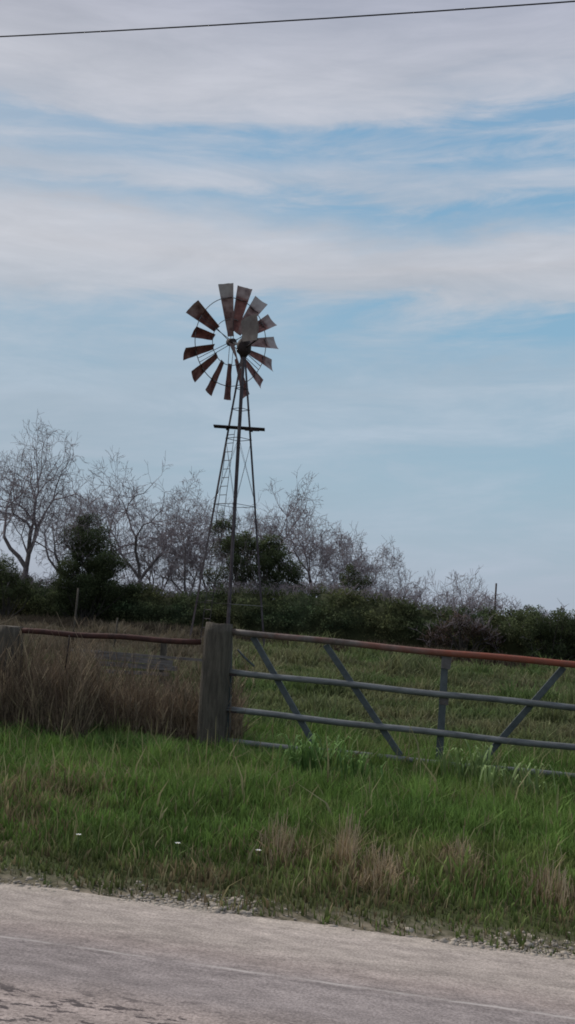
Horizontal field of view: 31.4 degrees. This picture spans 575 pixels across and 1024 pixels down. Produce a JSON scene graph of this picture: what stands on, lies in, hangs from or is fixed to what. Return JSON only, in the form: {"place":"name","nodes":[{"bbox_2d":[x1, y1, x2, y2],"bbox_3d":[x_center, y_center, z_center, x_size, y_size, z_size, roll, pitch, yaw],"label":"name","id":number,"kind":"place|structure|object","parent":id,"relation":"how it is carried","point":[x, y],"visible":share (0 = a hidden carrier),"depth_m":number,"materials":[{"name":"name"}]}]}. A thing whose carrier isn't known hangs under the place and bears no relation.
{"place":"outdoors","nodes":[
{"label":"outdoors","id":0,"kind":"place"},
{"bbox_2d":[0,884,574,1023],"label":"road","id":1,"kind":"structure","parent":0,"point":[69,957],"depth_m":4.81,"materials":[{"name":"grey asphalt"}]},
{"bbox_2d":[0,869,574,959],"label":"gravel","id":2,"kind":"structure","parent":1,"relation":"on","point":[213,908],"depth_m":5.76,"materials":[{"name":"grey gravel"}]},
{"bbox_2d":[0,612,574,769],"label":"field grass","id":3,"kind":"structure","parent":0,"point":[379,667],"depth_m":22.23,"materials":[{"name":"green plant"}]},
{"bbox_2d":[71,588,78,641],"bbox_3d":[-6.398,3.193,30.794,0.111,1.812,0.070,4,-6,0],"label":"stake","id":4,"kind":"object","parent":3,"relation":"on","point":[75,611],"visible":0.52,"depth_m":30.80,"materials":[{"name":"grey wood"}]},
{"bbox_2d":[0,637,574,956],"bbox_3d":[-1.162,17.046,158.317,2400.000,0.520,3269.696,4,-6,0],"label":"ground","id":5,"kind":"structure","parent":0,"point":[6,875],"depth_m":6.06,"materials":[{"name":"green plant"}]},
{"bbox_2d":[0,625,23,692],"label":"wooden post","id":6,"kind":"object","parent":5,"relation":"on","point":[13,630],"visible":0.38,"depth_m":13.28,"materials":[{"name":"grey wood"}]},
{"bbox_2d":[21,628,200,644],"bbox_3d":[-2.338,1.597,13.175,2.538,0.103,0.072,3,-6,11],"label":"pipe rail","id":7,"kind":"object","parent":6,"relation":"attached to","point":[122,637],"visible":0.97,"depth_m":13.12,"materials":[{"name":"metal"}]},
{"bbox_2d":[64,635,69,669],"bbox_3d":[-2.842,1.815,13.204,0.040,0.454,0.019,3,-6,11],"label":"hanging wire","id":8,"kind":"object","parent":7,"relation":"hanging from","point":[67,651],"visible":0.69,"depth_m":13.20,"materials":[{"name":"metal"}]},
{"bbox_2d":[0,550,35,617],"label":"olive bush","id":9,"kind":"object","parent":5,"relation":"on","point":[16,578],"visible":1,"depth_m":47.30,"materials":[{"name":"green plant"}]},
{"bbox_2d":[0,409,117,583],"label":"bare tree","id":10,"kind":"object","parent":5,"relation":"on","point":[28,550],"visible":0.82,"depth_m":51.02,"materials":[{"name":"grey plant"}]},
{"bbox_2d":[0,458,119,576],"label":"bare tree","id":11,"kind":"object","parent":5,"relation":"on","point":[70,515],"visible":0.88,"depth_m":48.24,"materials":[{"name":"grey plant"}]},
{"bbox_2d":[45,511,145,621],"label":"vine covered tree","id":12,"kind":"object","parent":5,"relation":"on","point":[95,582],"visible":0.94,"depth_m":46.53,"materials":[{"name":"green plant"}]},
{"bbox_2d":[43,445,169,587],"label":"bare tree","id":13,"kind":"object","parent":5,"relation":"on","point":[138,545],"visible":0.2,"depth_m":52.75,"materials":[{"name":"grey plant"}]},
{"bbox_2d":[113,618,117,647],"bbox_3d":[-4.845,3.518,28.763,0.102,1.098,0.060,4,-6,0],"label":"stake","id":14,"kind":"object","parent":5,"relation":"on","point":[116,631],"visible":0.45,"depth_m":28.76,"materials":[{"name":"grey wood"}]},
{"bbox_2d":[43,450,214,590],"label":"bare tree","id":15,"kind":"object","parent":5,"relation":"on","point":[126,512],"visible":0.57,"depth_m":49.80,"materials":[{"name":"grey plant"}]},
{"bbox_2d":[0,614,265,746],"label":"dead weeds","id":16,"kind":"object","parent":5,"relation":"on","point":[68,693],"visible":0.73,"depth_m":13.01,"materials":[{"name":"brown plant"}]},
{"bbox_2d":[70,643,201,684],"bbox_3d":[-2.930,3.058,20.278,2.791,1.036,0.225,4,-6,0],"label":"plank fence","id":17,"kind":"object","parent":5,"relation":"on","point":[163,657],"visible":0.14,"depth_m":20.28,"materials":[{"name":"grey wood"}]},
{"bbox_2d":[90,501,224,591],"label":"bare tree","id":18,"kind":"object","parent":5,"relation":"on","point":[148,560],"visible":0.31,"depth_m":53.05,"materials":[{"name":"grey plant"}]},
{"bbox_2d":[164,673,177,739],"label":"dry weed","id":19,"kind":"object","parent":5,"relation":"on","point":[170,702],"visible":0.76,"depth_m":12.81,"materials":[{"name":"plant"}]},
{"bbox_2d":[171,684,192,742],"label":"dry weed","id":20,"kind":"object","parent":5,"relation":"on","point":[183,717],"visible":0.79,"depth_m":12.81,"materials":[{"name":"plant"}]},
{"bbox_2d":[125,484,253,594],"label":"bare tree","id":21,"kind":"object","parent":5,"relation":"on","point":[194,562],"visible":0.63,"depth_m":51.25,"materials":[{"name":"grey plant"}]},
{"bbox_2d":[196,622,232,748],"bbox_3d":[-0.915,2.259,12.805,0.373,1.758,0.335,3,-6,11],"label":"wooden post","id":22,"kind":"object","parent":5,"relation":"on","point":[214,682],"visible":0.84,"depth_m":12.68,"materials":[{"name":"grey wood"}]},
{"bbox_2d":[226,629,574,778],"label":"farm gate","id":23,"kind":"structure","parent":22,"relation":"attached to","point":[440,732],"depth_m":12.37,"materials":[{"name":"metal"}]},
{"bbox_2d":[183,283,277,646],"bbox_3d":[-1.680,-1.608,34.447,3.909,12.593,2.308,9,-8,-43],"label":"windmill","id":24,"kind":"object","parent":5,"relation":"on","point":[248,326],"visible":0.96,"depth_m":34.56,"materials":[{"name":"metal"}]},
{"bbox_2d":[201,510,307,594],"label":"leafy tree","id":25,"kind":"object","parent":5,"relation":"on","point":[270,559],"visible":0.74,"depth_m":47.78,"materials":[{"name":"green plant"}]},
{"bbox_2d":[180,467,340,590],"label":"bare tree","id":26,"kind":"object","parent":5,"relation":"on","point":[260,525],"visible":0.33,"depth_m":53.88,"materials":[{"name":"grey plant"}]},
{"bbox_2d":[0,612,548,669],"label":"brown weeds","id":27,"kind":"object","parent":5,"relation":"on","point":[65,623],"visible":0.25,"depth_m":42.54,"materials":[{"name":"brown plant"}]},
{"bbox_2d":[247,808,318,869],"bbox_3d":[-0.085,2.210,7.069,0.680,0.331,0.803,1,-6,25],"label":"dry grass tuft","id":28,"kind":"object","parent":5,"relation":"on","point":[280,839],"visible":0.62,"depth_m":6.97,"materials":[{"name":"brown plant"}]},
{"bbox_2d":[0,572,574,660],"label":"thicket","id":29,"kind":"object","parent":5,"relation":"on","point":[354,616],"visible":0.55,"depth_m":44.13,"materials":[{"name":"green plant"}]},
{"bbox_2d":[4,567,573,620],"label":"bare canes","id":30,"kind":"object","parent":29,"relation":"on","point":[415,598],"visible":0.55,"depth_m":44.37,"materials":[{"name":"plant"}]},
{"bbox_2d":[242,499,349,598],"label":"bare tree","id":31,"kind":"object","parent":5,"relation":"on","point":[297,540],"visible":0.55,"depth_m":50.63,"materials":[{"name":"grey plant"}]},
{"bbox_2d":[269,732,358,778],"bbox_3d":[0.300,2.643,10.951,1.037,0.586,0.615,5,-6,-15],"label":"weed clump","id":32,"kind":"object","parent":5,"relation":"on","point":[305,754],"visible":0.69,"depth_m":10.83,"materials":[{"name":"green plant"}]},
{"bbox_2d":[298,733,352,759],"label":"weed clump","id":33,"kind":"object","parent":5,"relation":"on","point":[345,746],"visible":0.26,"depth_m":12.18,"materials":[{"name":"green plant"}]},
{"bbox_2d":[316,556,373,594],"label":"rounded bush","id":34,"kind":"object","parent":5,"relation":"on","point":[355,581],"visible":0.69,"depth_m":46.31,"materials":[{"name":"green plant"}]},
{"bbox_2d":[320,803,378,869],"bbox_3d":[0.354,2.178,6.889,0.623,0.412,0.515,6,-6,-25],"label":"dry grass tuft","id":35,"kind":"object","parent":5,"relation":"on","point":[346,846],"visible":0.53,"depth_m":6.86,"materials":[{"name":"brown plant"}]},
{"bbox_2d":[294,523,405,599],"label":"bare tree","id":36,"kind":"object","parent":5,"relation":"on","point":[348,546],"visible":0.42,"depth_m":49.11,"materials":[{"name":"grey plant"}]},
{"bbox_2d":[316,749,398,783],"bbox_3d":[0.717,2.726,10.756,0.895,0.425,0.565,4,-6,0],"label":"weed clump","id":37,"kind":"object","parent":5,"relation":"on","point":[361,762],"visible":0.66,"depth_m":10.73,"materials":[{"name":"green plant"}]},
{"bbox_2d":[330,836,444,899],"bbox_3d":[0.619,2.244,6.602,0.793,0.275,1.007,-1,-7,41],"label":"dry grass tuft","id":38,"kind":"object","parent":5,"relation":"on","point":[379,868],"visible":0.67,"depth_m":6.50,"materials":[{"name":"beige plant"}]},
{"bbox_2d":[375,561,454,606],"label":"bare tree","id":39,"kind":"object","parent":5,"relation":"on","point":[415,585],"visible":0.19,"depth_m":48.06,"materials":[{"name":"grey plant"}]},
{"bbox_2d":[406,568,497,609],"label":"bare tree","id":40,"kind":"object","parent":5,"relation":"on","point":[456,586],"visible":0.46,"depth_m":47.96,"materials":[{"name":"grey plant"}]},
{"bbox_2d":[421,832,492,869],"bbox_3d":[1.207,2.336,7.211,0.526,0.261,0.679,4,-6,0],"label":"dry grass tuft","id":41,"kind":"object","parent":5,"relation":"on","point":[462,848],"visible":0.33,"depth_m":7.16,"materials":[{"name":"beige plant"}]},
{"bbox_2d":[408,598,510,653],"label":"dead bush","id":42,"kind":"object","parent":5,"relation":"on","point":[475,628],"visible":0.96,"depth_m":40.58,"materials":[{"name":"brown plant"}]},
{"bbox_2d":[435,739,511,780],"bbox_3d":[2.092,2.818,11.353,1.021,0.535,0.546,4,-6,0],"label":"weed clump","id":43,"kind":"object","parent":5,"relation":"on","point":[480,762],"visible":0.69,"depth_m":11.31,"materials":[{"name":"green plant"}]},
{"bbox_2d":[438,577,512,612],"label":"bare tree","id":44,"kind":"object","parent":5,"relation":"on","point":[470,595],"visible":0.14,"depth_m":47.52,"materials":[{"name":"grey plant"}]},
{"bbox_2d":[494,583,496,607],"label":"stake","id":45,"kind":"object","parent":5,"relation":"on","point":[495,593],"visible":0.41,"depth_m":43.41,"materials":[{"name":"wood"}]},
{"bbox_2d":[478,763,556,797],"bbox_3d":[2.401,2.830,10.694,0.866,0.440,0.529,4,-6,0],"label":"weed clump","id":46,"kind":"object","parent":5,"relation":"on","point":[515,780],"visible":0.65,"depth_m":10.71,"materials":[{"name":"green plant"}]},
{"bbox_2d":[498,598,574,660],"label":"domed bush","id":47,"kind":"object","parent":5,"relation":"on","point":[536,627],"visible":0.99,"depth_m":39.74,"materials":[{"name":"green plant"}]},
{"bbox_2d":[510,851,574,913],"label":"dry grass tuft","id":48,"kind":"object","parent":5,"relation":"on","point":[560,887],"visible":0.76,"depth_m":6.39,"materials":[{"name":"beige plant"}]},
{"bbox_2d":[0,719,574,805],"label":"tall grass","id":49,"kind":"structure","parent":0,"point":[136,739],"depth_m":12.25,"materials":[{"name":"green plant"}]},
{"bbox_2d":[0,0,574,36],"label":"power line","id":50,"kind":"object","parent":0,"point":[293,20],"visible":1,"depth_m":10.07,"materials":[{"name":"black metal"}]},
{"bbox_2d":[0,0,574,618],"label":"sky","id":51,"kind":"structure","parent":0,"point":[397,192],"materials":[{"name":"blue"}]}
]}

